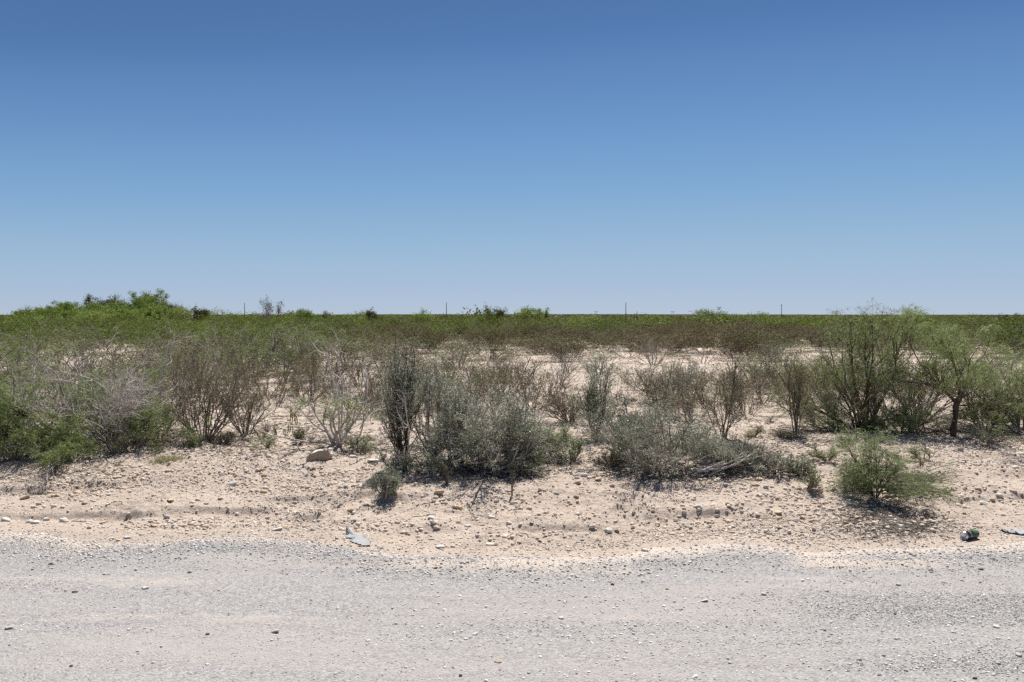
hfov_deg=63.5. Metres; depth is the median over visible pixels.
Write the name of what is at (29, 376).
mesquite bush
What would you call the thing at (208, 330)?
mesquite bush
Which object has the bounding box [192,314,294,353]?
mesquite bush
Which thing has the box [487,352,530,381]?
creosote bush
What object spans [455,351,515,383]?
creosote bush
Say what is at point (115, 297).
mesquite tree
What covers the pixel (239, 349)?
creosote bush
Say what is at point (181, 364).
dead shrub
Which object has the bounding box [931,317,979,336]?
mesquite bush
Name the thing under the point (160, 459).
grass tuft
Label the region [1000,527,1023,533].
torn paper
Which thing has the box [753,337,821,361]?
dead shrub
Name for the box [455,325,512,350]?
creosote bush
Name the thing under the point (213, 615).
gravel road
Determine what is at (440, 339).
creosote bush
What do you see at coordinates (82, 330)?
saltbush
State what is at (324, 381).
dead shrub
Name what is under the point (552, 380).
dead shrub
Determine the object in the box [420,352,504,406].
mesquite bush
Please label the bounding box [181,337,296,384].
mesquite bush
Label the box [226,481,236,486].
stone
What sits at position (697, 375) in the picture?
creosote bush
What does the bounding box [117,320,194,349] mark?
mesquite bush
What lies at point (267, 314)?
dead tree
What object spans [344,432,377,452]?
weed
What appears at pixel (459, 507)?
stone
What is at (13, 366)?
mesquite bush
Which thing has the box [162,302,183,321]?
mesquite tree
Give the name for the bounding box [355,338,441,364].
creosote bush
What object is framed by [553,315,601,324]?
mesquite tree
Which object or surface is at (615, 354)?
saltbush
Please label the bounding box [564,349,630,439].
saltbush
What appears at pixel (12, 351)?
mesquite bush
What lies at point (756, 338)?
saltbush
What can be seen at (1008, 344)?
saltbush
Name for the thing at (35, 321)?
mesquite bush
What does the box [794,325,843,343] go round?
saltbush
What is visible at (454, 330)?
mesquite bush
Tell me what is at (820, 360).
creosote bush
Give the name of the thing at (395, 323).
mesquite bush
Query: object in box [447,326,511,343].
saltbush
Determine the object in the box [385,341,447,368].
creosote bush
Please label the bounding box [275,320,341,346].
mesquite bush
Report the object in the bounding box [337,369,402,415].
creosote bush
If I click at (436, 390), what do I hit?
creosote bush
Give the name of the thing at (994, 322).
mesquite bush
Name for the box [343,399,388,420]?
dead shrub
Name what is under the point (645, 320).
mesquite tree
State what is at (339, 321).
mesquite bush
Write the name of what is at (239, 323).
mesquite bush
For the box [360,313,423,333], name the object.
mesquite bush
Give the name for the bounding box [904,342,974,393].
creosote bush
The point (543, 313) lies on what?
mesquite tree
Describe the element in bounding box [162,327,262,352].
mesquite bush
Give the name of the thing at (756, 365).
mesquite bush
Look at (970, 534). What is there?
drink can
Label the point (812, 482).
dry seedling
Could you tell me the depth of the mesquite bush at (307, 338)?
20.50 m
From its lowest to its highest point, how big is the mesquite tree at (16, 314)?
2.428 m
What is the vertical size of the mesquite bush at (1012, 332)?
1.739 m
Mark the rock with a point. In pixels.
(323, 454)
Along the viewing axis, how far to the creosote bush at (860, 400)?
9.99 m
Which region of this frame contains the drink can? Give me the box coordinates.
[960,529,979,539]
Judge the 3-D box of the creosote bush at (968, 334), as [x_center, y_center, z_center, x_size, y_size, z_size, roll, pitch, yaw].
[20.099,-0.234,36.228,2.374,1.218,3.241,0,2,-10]
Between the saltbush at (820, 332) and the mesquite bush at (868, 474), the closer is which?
the mesquite bush at (868, 474)
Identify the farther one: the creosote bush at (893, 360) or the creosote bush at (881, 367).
the creosote bush at (893, 360)
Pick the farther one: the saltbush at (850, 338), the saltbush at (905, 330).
the saltbush at (905, 330)
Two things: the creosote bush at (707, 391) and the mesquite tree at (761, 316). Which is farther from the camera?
the mesquite tree at (761, 316)
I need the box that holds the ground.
[0,329,1023,557]
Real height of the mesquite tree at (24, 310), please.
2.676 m
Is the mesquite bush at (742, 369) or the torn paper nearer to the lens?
the torn paper
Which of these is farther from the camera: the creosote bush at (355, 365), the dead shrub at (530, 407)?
the creosote bush at (355, 365)
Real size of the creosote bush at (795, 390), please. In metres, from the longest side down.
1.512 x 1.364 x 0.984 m
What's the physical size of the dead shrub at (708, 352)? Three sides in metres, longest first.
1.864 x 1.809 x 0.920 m
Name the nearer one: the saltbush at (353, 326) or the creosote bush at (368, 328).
the creosote bush at (368, 328)
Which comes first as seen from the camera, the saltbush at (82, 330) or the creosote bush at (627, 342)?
the creosote bush at (627, 342)
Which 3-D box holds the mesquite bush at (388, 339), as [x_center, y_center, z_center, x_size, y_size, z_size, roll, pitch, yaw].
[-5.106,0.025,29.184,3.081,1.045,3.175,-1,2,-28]
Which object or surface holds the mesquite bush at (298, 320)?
on the ground
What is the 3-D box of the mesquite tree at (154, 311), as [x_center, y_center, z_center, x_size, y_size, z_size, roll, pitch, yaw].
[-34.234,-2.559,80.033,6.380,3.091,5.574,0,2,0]
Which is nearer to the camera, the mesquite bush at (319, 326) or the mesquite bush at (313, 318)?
the mesquite bush at (319, 326)
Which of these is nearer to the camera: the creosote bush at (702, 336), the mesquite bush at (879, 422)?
the mesquite bush at (879, 422)
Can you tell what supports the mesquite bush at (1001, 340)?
on the ground
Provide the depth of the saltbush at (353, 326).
47.92 m
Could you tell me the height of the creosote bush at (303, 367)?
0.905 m
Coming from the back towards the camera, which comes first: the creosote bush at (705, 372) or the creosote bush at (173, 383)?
the creosote bush at (705, 372)
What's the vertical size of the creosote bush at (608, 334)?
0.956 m
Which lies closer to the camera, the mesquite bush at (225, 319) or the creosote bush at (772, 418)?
the creosote bush at (772, 418)
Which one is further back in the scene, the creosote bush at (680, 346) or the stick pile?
the creosote bush at (680, 346)
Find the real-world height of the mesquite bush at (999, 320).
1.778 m
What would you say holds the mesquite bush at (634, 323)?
on the ground
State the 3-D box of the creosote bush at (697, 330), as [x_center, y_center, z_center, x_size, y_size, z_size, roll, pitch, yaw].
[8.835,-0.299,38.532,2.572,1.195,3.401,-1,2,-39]
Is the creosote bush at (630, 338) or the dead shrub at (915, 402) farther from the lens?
the creosote bush at (630, 338)
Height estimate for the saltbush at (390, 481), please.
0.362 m
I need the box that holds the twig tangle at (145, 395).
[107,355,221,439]
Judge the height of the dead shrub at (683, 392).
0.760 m
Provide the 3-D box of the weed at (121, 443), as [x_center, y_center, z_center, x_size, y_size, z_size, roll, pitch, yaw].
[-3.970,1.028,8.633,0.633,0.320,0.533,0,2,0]
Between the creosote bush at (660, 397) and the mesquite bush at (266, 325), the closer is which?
the creosote bush at (660, 397)
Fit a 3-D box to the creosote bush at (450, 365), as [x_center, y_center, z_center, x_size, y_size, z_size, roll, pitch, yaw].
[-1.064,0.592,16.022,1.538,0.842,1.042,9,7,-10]
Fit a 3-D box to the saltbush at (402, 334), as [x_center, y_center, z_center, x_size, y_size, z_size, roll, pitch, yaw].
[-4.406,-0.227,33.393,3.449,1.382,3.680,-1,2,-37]
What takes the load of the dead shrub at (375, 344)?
on the ground
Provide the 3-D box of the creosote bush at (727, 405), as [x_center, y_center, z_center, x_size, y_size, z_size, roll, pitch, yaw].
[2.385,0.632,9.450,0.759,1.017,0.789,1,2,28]
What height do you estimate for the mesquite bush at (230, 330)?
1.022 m
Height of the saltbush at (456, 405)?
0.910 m
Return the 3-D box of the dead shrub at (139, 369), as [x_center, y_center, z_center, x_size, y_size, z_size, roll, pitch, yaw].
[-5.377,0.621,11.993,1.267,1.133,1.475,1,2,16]
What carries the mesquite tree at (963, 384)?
on the ground
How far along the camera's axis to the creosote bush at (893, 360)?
16.95 m
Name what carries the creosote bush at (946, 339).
on the ground
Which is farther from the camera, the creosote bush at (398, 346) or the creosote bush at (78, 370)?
the creosote bush at (398, 346)
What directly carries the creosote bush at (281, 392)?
on the ground
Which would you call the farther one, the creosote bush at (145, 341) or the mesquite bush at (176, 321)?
the mesquite bush at (176, 321)
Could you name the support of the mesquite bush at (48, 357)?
on the ground
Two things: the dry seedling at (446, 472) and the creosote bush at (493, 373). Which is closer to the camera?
the dry seedling at (446, 472)
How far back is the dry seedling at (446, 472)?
7.37 m
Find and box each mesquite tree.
[5,306,54,319]
[7,310,61,320]
[11,305,32,315]
[13,306,142,325]
[31,303,103,321]
[34,302,77,316]
[50,300,84,309]
[77,301,164,319]
[78,308,158,322]
[80,292,125,306]
[92,293,131,307]
[92,294,129,311]
[104,301,178,319]
[111,291,159,313]
[130,302,194,321]
[138,288,173,314]
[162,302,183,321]
[191,306,213,320]
[208,306,259,320]
[288,308,315,320]
[344,309,365,319]
[364,307,380,320]
[409,309,436,322]
[483,301,510,323]
[513,305,549,323]
[536,307,550,320]
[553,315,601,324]
[614,314,665,326]
[688,306,761,326]
[744,311,798,325]
[852,302,1023,436]
[894,313,943,323]
[992,313,1020,321]
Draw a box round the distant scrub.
[0,305,1023,338]
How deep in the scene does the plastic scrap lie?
6.08 m
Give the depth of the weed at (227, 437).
9.02 m
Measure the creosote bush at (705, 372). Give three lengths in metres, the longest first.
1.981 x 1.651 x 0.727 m
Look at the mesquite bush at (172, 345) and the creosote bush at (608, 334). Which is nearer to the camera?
the mesquite bush at (172, 345)
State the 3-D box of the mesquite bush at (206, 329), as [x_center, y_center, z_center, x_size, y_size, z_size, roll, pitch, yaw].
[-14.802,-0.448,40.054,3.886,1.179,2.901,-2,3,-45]
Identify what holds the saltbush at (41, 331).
on the ground
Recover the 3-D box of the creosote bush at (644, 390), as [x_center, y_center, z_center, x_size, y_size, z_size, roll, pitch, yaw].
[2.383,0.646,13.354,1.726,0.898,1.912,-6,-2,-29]
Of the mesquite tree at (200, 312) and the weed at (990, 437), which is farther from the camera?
the mesquite tree at (200, 312)
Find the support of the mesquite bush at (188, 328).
on the ground
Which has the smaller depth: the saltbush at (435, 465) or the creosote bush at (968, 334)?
the saltbush at (435, 465)
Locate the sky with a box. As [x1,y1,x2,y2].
[0,0,1023,314]
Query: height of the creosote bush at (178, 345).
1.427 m
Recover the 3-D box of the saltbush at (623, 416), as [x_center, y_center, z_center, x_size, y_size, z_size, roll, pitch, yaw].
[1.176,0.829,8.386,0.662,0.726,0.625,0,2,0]
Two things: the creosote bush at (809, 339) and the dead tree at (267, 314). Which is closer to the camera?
the creosote bush at (809, 339)
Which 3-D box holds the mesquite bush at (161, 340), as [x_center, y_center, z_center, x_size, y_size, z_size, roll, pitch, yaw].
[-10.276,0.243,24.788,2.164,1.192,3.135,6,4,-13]
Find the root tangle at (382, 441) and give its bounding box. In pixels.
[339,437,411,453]
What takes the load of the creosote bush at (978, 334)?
on the ground
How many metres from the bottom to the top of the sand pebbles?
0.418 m
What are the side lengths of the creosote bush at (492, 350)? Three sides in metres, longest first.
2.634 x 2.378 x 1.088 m
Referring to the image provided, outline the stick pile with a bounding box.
[691,431,795,477]
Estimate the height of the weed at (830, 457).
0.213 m
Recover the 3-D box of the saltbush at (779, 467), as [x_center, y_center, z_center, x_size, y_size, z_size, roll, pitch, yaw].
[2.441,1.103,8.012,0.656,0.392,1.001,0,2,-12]
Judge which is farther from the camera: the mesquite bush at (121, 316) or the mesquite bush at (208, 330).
the mesquite bush at (121, 316)
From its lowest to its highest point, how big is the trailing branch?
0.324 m
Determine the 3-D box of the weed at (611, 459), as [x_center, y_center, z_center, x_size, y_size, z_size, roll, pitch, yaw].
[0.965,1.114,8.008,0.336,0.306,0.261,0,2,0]
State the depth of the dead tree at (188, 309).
87.75 m
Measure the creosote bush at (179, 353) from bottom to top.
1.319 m
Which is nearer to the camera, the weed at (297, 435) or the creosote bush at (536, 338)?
the weed at (297, 435)
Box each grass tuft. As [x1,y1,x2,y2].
[145,453,187,463]
[742,428,759,436]
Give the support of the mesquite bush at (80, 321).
on the ground
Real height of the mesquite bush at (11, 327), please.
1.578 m
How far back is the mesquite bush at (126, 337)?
27.29 m
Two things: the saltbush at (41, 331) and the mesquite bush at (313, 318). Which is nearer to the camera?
the saltbush at (41, 331)
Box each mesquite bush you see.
[0,310,49,345]
[0,315,63,349]
[0,316,70,380]
[0,323,123,385]
[0,327,85,370]
[0,336,63,415]
[0,339,31,421]
[0,346,214,468]
[0,355,75,404]
[17,327,111,352]
[24,313,82,332]
[29,429,110,458]
[41,315,164,354]
[42,323,202,375]
[66,342,240,393]
[72,315,105,331]
[81,324,148,345]
[95,315,122,329]
[98,324,129,342]
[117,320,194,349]
[119,328,181,350]
[124,330,213,366]
[134,313,213,343]
[139,331,202,362]
[154,323,210,344]
[157,317,195,329]
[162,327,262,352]
[164,322,296,357]
[164,323,235,339]
[167,316,183,323]
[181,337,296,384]
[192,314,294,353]
[196,318,323,373]
[199,314,244,328]
[209,325,294,349]
[209,327,258,344]
[212,319,280,337]
[215,315,255,329]
[215,328,296,365]
[233,327,295,353]
[236,326,390,372]
[237,321,278,331]
[245,312,292,330]
[247,333,332,381]
[275,319,364,352]
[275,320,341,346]
[285,314,310,327]
[286,313,337,327]
[297,321,336,333]
[299,316,332,326]
[303,313,360,334]
[305,325,394,366]
[330,328,401,347]
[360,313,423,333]
[369,315,405,331]
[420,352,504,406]
[424,313,485,346]
[466,316,520,345]
[500,316,546,330]
[521,317,574,335]
[593,319,651,334]
[602,314,633,328]
[653,320,698,329]
[683,343,827,385]
[717,347,781,384]
[763,297,949,430]
[776,378,879,433]
[824,416,945,508]
[857,397,961,437]
[881,324,947,341]
[897,322,988,352]
[915,320,967,331]
[919,337,1023,387]
[925,336,1023,439]
[928,316,993,330]
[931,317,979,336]
[936,391,1023,432]
[962,313,1022,329]
[969,313,1023,349]
[978,313,1023,357]
[979,328,1023,355]
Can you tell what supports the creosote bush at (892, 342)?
on the ground
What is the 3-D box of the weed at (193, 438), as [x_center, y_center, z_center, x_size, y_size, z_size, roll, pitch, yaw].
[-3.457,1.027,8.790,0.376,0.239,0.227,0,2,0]
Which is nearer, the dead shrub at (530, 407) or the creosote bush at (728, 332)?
the dead shrub at (530, 407)
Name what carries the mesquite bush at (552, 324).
on the ground
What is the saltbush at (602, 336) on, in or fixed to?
on the ground
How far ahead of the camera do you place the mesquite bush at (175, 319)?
51.08 m
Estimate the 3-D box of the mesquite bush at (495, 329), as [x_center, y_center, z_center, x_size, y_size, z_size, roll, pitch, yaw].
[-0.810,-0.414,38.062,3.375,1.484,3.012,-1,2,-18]
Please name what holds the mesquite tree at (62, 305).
on the ground
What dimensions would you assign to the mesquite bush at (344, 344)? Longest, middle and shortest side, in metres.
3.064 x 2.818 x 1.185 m
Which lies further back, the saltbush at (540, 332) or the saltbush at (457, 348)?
the saltbush at (540, 332)
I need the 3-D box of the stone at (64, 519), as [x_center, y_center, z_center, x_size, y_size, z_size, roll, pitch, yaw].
[-3.610,1.449,6.665,0.075,0.051,0.092,-1,2,-29]
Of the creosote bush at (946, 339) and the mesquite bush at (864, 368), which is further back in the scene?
the creosote bush at (946, 339)
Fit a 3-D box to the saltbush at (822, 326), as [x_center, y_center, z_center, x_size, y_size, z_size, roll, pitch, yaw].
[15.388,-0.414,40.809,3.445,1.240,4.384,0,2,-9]
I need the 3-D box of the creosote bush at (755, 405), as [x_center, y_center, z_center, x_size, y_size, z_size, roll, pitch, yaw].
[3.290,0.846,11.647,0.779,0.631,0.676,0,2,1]
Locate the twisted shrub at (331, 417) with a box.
[245,320,391,453]
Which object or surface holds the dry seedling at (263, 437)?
on the ground
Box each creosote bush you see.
[36,337,123,402]
[72,339,138,379]
[89,322,206,373]
[119,357,150,395]
[121,338,191,392]
[125,336,220,377]
[138,345,208,408]
[147,332,218,362]
[153,346,272,443]
[156,326,220,362]
[164,343,218,398]
[169,343,242,401]
[195,351,249,405]
[203,334,265,378]
[206,329,259,371]
[208,327,277,377]
[208,345,282,386]
[211,344,296,397]
[212,367,283,435]
[242,358,309,406]
[262,353,344,394]
[273,329,318,373]
[276,361,361,404]
[282,336,343,381]
[295,350,370,387]
[309,328,408,356]
[317,353,382,410]
[322,341,398,385]
[324,356,391,397]
[333,334,435,357]
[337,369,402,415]
[346,324,399,334]
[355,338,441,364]
[364,343,418,386]
[377,345,439,391]
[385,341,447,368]
[387,324,462,351]
[393,330,455,344]
[404,348,440,383]
[417,370,471,411]
[421,349,492,381]
[438,355,508,399]
[445,350,556,395]
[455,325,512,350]
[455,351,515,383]
[458,331,524,361]
[459,368,520,407]
[468,324,524,348]
[471,351,510,391]
[478,352,580,411]
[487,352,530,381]
[492,333,576,350]
[493,331,572,349]
[504,317,550,339]
[506,336,612,360]
[529,323,598,347]
[535,380,613,426]
[580,332,691,357]
[582,326,642,339]
[587,331,676,350]
[603,353,669,384]
[603,356,721,402]
[606,374,641,405]
[624,331,713,355]
[638,358,704,415]
[643,317,690,336]
[643,359,728,394]
[656,376,729,422]
[660,351,698,386]
[663,320,738,352]
[665,354,744,384]
[671,366,756,405]
[673,322,734,344]
[685,354,756,438]
[688,363,767,399]
[691,325,773,360]
[695,349,775,390]
[699,321,773,350]
[718,379,772,415]
[736,354,806,404]
[739,355,855,416]
[741,349,814,394]
[742,423,763,437]
[748,344,813,378]
[751,413,783,422]
[753,324,832,351]
[758,320,804,330]
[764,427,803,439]
[767,337,863,387]
[771,351,835,434]
[780,325,846,349]
[795,342,820,374]
[801,345,862,399]
[819,337,891,353]
[821,360,921,432]
[826,341,1023,424]
[843,333,920,353]
[846,351,931,396]
[853,333,943,379]
[880,336,990,357]
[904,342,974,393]
[906,327,977,350]
[922,358,1023,430]
[946,323,981,343]
[955,334,1023,376]
[966,327,994,344]
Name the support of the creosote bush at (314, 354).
on the ground
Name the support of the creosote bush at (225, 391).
on the ground
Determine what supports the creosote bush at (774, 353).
on the ground
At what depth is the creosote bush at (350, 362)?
15.78 m
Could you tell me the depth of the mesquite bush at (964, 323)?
43.97 m
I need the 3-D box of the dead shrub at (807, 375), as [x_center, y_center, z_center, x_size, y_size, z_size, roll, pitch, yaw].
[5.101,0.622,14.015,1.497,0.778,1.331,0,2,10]
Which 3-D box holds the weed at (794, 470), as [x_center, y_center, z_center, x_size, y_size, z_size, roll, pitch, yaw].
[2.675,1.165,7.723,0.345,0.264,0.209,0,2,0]
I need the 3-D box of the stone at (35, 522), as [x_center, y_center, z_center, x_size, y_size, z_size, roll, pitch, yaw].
[-3.776,1.436,6.543,0.071,0.031,0.049,-2,-4,-19]
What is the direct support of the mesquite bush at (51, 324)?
on the ground
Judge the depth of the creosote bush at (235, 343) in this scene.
21.43 m
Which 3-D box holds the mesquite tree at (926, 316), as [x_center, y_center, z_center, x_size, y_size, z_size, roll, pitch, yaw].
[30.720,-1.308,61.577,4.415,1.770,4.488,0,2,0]
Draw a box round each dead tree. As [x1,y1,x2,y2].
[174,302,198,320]
[258,297,283,321]
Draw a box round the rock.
[306,448,334,460]
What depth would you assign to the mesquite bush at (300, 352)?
18.23 m
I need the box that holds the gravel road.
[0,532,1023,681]
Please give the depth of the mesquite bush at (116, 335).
35.08 m
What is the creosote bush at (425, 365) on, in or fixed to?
on the ground
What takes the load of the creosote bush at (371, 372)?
on the ground
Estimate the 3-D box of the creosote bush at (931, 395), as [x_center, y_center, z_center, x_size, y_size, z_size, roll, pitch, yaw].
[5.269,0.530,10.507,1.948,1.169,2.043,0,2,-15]
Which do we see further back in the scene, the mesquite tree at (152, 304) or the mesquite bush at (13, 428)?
the mesquite tree at (152, 304)
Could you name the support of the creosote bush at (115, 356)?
on the ground
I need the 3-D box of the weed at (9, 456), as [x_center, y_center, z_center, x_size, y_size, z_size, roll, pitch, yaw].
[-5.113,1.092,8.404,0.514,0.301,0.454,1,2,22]
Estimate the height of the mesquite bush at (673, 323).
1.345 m
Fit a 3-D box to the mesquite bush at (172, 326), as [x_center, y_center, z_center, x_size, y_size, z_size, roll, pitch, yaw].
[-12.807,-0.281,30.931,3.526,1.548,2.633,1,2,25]
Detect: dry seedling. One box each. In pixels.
[250,421,272,437]
[255,433,274,448]
[439,464,452,484]
[507,469,515,495]
[790,464,823,491]
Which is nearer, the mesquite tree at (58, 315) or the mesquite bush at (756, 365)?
the mesquite bush at (756, 365)
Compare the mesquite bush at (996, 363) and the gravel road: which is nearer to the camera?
the gravel road
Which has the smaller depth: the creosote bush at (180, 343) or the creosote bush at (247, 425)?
the creosote bush at (247, 425)
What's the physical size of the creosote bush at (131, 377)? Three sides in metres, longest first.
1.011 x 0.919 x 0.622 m
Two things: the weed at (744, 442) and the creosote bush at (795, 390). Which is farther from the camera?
the creosote bush at (795, 390)
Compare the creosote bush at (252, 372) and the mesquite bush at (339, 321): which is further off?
the mesquite bush at (339, 321)
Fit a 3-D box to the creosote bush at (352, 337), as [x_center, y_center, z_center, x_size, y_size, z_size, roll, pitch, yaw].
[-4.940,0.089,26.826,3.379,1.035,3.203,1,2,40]
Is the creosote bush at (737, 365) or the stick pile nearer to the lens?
the stick pile
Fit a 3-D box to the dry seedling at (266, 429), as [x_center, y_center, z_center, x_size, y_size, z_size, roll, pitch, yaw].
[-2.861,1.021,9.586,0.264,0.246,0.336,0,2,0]
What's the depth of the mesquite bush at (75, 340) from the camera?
28.94 m
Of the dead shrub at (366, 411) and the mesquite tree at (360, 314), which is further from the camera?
the mesquite tree at (360, 314)
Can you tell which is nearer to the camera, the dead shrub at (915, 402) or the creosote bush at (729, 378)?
the dead shrub at (915, 402)
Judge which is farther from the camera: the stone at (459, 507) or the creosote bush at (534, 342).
the creosote bush at (534, 342)
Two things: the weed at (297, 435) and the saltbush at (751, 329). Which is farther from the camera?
the saltbush at (751, 329)
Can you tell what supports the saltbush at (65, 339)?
on the ground
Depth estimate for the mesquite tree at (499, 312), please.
73.89 m
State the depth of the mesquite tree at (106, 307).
85.20 m
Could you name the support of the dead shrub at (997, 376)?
on the ground
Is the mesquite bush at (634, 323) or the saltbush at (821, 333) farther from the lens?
the mesquite bush at (634, 323)
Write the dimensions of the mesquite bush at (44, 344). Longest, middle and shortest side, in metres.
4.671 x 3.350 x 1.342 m
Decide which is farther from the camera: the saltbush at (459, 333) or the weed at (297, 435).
the saltbush at (459, 333)
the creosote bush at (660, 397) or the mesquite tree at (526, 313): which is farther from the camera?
the mesquite tree at (526, 313)
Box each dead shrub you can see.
[0,332,144,399]
[0,343,94,447]
[4,329,202,451]
[29,346,165,409]
[95,347,174,406]
[137,346,217,384]
[178,349,276,390]
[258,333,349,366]
[272,397,326,416]
[298,358,374,397]
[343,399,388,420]
[353,333,396,359]
[415,359,459,385]
[440,378,487,406]
[483,353,551,376]
[507,388,554,429]
[521,364,570,395]
[533,346,590,386]
[614,332,686,365]
[617,361,669,388]
[647,370,718,411]
[676,342,734,363]
[708,344,800,375]
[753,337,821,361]
[773,372,890,431]
[776,361,848,396]
[816,346,907,365]
[848,355,966,434]
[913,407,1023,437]
[965,360,1017,397]
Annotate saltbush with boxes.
[23,321,61,344]
[45,327,98,348]
[52,319,109,347]
[329,321,367,331]
[351,373,455,414]
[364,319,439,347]
[364,460,402,500]
[365,336,435,469]
[366,356,481,409]
[376,446,419,473]
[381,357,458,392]
[386,332,473,354]
[390,379,574,481]
[399,350,459,461]
[400,329,503,368]
[413,337,513,358]
[413,421,469,475]
[441,376,511,462]
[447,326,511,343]
[482,383,547,475]
[497,331,591,354]
[517,415,587,464]
[521,325,582,339]
[536,335,620,357]
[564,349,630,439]
[564,386,749,477]
[565,345,627,372]
[570,329,626,346]
[589,323,653,338]
[598,387,658,453]
[611,357,729,402]
[639,330,718,351]
[669,422,758,467]
[706,323,793,356]
[718,328,793,351]
[725,327,809,359]
[737,436,817,476]
[790,320,853,347]
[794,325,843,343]
[798,320,847,339]
[818,325,895,350]
[878,320,943,348]
[979,334,1023,357]
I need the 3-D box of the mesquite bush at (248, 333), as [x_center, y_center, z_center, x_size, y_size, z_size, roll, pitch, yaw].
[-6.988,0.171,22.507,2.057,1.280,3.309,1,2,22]
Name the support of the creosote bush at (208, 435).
on the ground
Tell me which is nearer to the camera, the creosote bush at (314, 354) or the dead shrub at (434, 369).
the dead shrub at (434, 369)
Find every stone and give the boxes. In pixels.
[1,517,10,521]
[30,520,39,523]
[59,517,68,522]
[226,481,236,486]
[434,489,443,493]
[454,505,464,509]
[604,527,611,532]
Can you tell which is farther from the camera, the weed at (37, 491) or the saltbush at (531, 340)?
the saltbush at (531, 340)
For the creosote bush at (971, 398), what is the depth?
9.90 m
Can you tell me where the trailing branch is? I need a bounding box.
[826,460,973,502]
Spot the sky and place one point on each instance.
(810, 157)
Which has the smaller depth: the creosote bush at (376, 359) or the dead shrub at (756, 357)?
the creosote bush at (376, 359)
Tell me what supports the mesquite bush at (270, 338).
on the ground
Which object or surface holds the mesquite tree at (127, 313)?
on the ground
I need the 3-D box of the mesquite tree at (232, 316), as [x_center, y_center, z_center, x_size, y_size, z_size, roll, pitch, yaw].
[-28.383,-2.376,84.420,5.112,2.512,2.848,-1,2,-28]
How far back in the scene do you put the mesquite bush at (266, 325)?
45.34 m
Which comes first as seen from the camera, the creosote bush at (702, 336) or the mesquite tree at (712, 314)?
the creosote bush at (702, 336)
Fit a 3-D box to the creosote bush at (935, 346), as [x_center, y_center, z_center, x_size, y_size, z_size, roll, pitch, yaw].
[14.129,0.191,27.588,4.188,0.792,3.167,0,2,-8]
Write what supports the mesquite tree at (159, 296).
on the ground
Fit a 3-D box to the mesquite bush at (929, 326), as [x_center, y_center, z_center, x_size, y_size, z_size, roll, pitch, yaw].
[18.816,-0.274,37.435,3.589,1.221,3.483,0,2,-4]
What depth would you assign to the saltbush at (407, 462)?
7.83 m
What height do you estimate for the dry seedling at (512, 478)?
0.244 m
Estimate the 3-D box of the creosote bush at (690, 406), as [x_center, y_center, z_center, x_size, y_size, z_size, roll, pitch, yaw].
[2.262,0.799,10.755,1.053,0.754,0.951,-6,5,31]
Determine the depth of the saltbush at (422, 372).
14.78 m
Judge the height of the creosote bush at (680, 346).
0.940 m
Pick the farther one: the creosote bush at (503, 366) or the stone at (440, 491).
the creosote bush at (503, 366)
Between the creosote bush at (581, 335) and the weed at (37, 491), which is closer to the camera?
the weed at (37, 491)
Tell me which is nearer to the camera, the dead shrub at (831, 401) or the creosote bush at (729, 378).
the dead shrub at (831, 401)
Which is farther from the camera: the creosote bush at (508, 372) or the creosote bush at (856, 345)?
the creosote bush at (856, 345)
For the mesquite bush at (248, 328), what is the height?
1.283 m
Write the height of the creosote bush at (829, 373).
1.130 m
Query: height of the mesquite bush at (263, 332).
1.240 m
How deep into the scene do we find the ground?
7.13 m
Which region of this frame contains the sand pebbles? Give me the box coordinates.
[0,352,1023,555]
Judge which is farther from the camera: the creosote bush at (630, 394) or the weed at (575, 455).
the creosote bush at (630, 394)
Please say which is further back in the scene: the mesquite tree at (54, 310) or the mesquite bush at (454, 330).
the mesquite tree at (54, 310)
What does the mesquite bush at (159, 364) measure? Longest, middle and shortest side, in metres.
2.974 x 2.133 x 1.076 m
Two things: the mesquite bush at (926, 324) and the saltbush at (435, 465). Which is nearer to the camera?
the saltbush at (435, 465)
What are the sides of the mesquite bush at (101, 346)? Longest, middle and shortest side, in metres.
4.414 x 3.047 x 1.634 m
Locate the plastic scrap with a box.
[346,527,370,545]
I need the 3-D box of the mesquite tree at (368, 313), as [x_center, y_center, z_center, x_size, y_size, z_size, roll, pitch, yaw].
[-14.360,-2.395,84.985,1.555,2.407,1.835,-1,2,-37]
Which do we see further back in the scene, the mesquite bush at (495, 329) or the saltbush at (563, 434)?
the mesquite bush at (495, 329)
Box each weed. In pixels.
[0,436,32,461]
[21,455,67,494]
[106,425,165,453]
[169,429,207,446]
[214,430,238,443]
[290,427,316,444]
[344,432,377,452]
[506,455,550,477]
[554,435,587,463]
[594,445,625,467]
[730,434,762,451]
[782,452,816,476]
[804,439,838,461]
[891,439,941,468]
[967,416,1017,445]
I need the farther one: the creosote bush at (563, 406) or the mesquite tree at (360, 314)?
the mesquite tree at (360, 314)
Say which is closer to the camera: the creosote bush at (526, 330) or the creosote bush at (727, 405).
the creosote bush at (727, 405)
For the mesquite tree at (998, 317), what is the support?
on the ground

